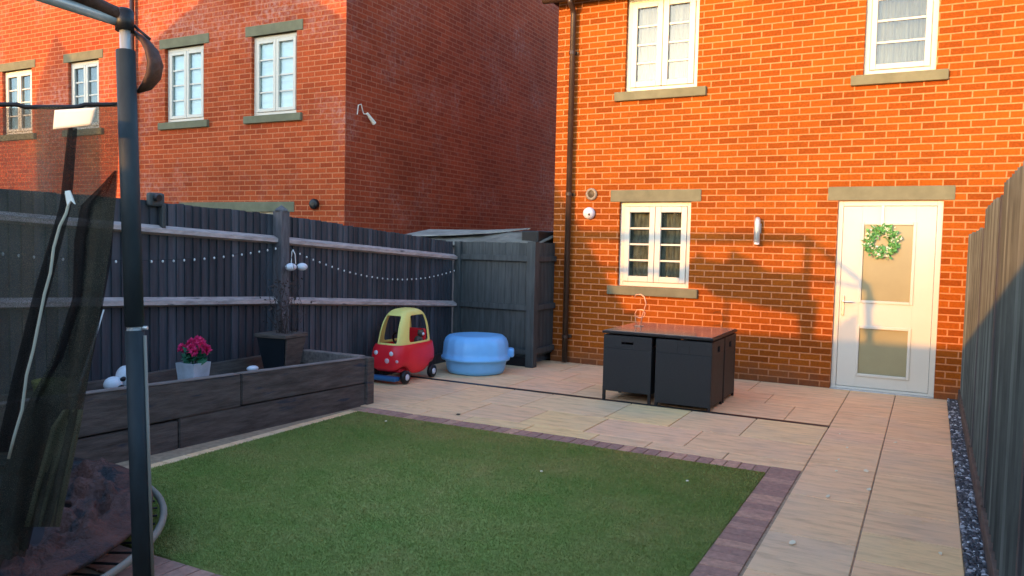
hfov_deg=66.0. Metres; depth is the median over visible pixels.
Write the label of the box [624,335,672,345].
cube chair
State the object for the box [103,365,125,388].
garden ornament
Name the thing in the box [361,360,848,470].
patio
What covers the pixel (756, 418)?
drain channel
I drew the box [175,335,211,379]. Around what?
flower pot
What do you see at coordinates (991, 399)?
fence
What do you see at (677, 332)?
garden table
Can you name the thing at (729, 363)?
cube chair
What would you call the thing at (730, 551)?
edging
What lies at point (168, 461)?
edging
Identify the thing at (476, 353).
sandpit
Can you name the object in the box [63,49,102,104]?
window
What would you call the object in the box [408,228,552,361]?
shed
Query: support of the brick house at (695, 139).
on the ground at (862, 373)
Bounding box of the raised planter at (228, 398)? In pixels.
[74,349,373,462]
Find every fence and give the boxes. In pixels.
[88,198,457,380]
[453,241,556,367]
[958,161,1023,575]
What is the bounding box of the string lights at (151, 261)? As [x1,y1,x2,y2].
[115,246,279,262]
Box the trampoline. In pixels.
[0,0,167,575]
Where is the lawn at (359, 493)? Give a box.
[120,411,764,575]
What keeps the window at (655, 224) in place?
in the brick house at (695, 139)
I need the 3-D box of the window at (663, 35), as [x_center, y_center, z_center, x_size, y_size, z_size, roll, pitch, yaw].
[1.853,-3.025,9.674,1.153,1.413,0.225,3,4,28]
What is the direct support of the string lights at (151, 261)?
hanging from the fence at (216, 304)
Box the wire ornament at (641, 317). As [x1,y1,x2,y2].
[634,294,646,326]
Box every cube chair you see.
[602,333,655,404]
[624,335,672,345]
[654,338,723,411]
[683,333,735,402]
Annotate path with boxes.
[743,391,963,575]
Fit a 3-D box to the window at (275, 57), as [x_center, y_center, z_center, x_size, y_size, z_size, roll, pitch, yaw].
[-3.442,-3.119,11.460,1.121,1.420,0.165,3,4,28]
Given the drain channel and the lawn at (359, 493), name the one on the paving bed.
the lawn at (359, 493)
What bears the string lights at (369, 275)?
attached to the fence at (216, 304)
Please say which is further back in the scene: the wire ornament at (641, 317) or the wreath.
the wreath
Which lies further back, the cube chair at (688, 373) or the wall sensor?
the wall sensor
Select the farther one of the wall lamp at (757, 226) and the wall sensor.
the wall sensor
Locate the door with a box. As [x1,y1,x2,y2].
[828,185,955,398]
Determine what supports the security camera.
attached to the brick house at (248, 105)
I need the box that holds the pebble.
[247,365,258,370]
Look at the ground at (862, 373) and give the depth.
10.71 m
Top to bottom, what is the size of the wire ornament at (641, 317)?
0.343 m
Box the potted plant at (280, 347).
[254,253,311,368]
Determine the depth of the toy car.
8.61 m
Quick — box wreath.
[861,206,901,259]
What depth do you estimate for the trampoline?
3.15 m
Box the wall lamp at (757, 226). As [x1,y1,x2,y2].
[754,217,760,244]
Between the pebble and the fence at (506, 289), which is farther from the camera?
the fence at (506, 289)
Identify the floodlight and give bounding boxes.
[146,192,165,227]
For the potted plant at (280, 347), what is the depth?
6.98 m
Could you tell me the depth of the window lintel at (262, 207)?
11.75 m
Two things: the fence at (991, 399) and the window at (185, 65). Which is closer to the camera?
the fence at (991, 399)
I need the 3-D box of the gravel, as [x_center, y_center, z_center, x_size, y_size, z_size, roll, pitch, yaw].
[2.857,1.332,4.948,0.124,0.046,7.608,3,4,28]
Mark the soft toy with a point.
(420, 333)
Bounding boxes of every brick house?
[0,0,558,233]
[542,0,1023,399]
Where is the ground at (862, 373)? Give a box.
[546,331,978,551]
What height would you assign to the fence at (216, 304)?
1.956 m
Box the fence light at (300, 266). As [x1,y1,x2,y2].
[285,251,307,270]
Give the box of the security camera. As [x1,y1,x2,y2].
[357,104,375,124]
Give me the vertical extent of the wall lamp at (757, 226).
0.320 m
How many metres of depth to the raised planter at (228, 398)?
6.18 m
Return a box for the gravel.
[947,398,987,575]
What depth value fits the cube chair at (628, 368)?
7.78 m
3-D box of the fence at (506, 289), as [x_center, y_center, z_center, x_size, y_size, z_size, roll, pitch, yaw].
[-0.084,0.183,10.367,1.185,1.595,0.700,3,4,28]
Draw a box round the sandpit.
[441,332,513,375]
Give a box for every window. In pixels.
[0,59,35,107]
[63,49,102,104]
[158,33,208,129]
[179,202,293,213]
[243,19,302,123]
[607,189,701,298]
[614,0,706,101]
[850,0,948,85]
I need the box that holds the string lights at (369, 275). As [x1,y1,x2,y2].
[291,248,454,280]
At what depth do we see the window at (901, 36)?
8.50 m
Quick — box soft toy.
[414,329,426,341]
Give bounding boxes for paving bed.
[69,375,965,575]
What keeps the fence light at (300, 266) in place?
attached to the fence at (216, 304)
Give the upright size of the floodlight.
0.310 m
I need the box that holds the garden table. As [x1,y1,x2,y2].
[602,322,736,340]
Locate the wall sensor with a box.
[583,207,594,218]
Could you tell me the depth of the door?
8.59 m
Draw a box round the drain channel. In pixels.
[411,376,829,427]
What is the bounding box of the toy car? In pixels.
[372,307,436,383]
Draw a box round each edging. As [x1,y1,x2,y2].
[85,407,800,575]
[151,410,356,467]
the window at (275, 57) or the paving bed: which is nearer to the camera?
the paving bed
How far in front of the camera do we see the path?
4.87 m
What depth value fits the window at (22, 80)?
14.45 m
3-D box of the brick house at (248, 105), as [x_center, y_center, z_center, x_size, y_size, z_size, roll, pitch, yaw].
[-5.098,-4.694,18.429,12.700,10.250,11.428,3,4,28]

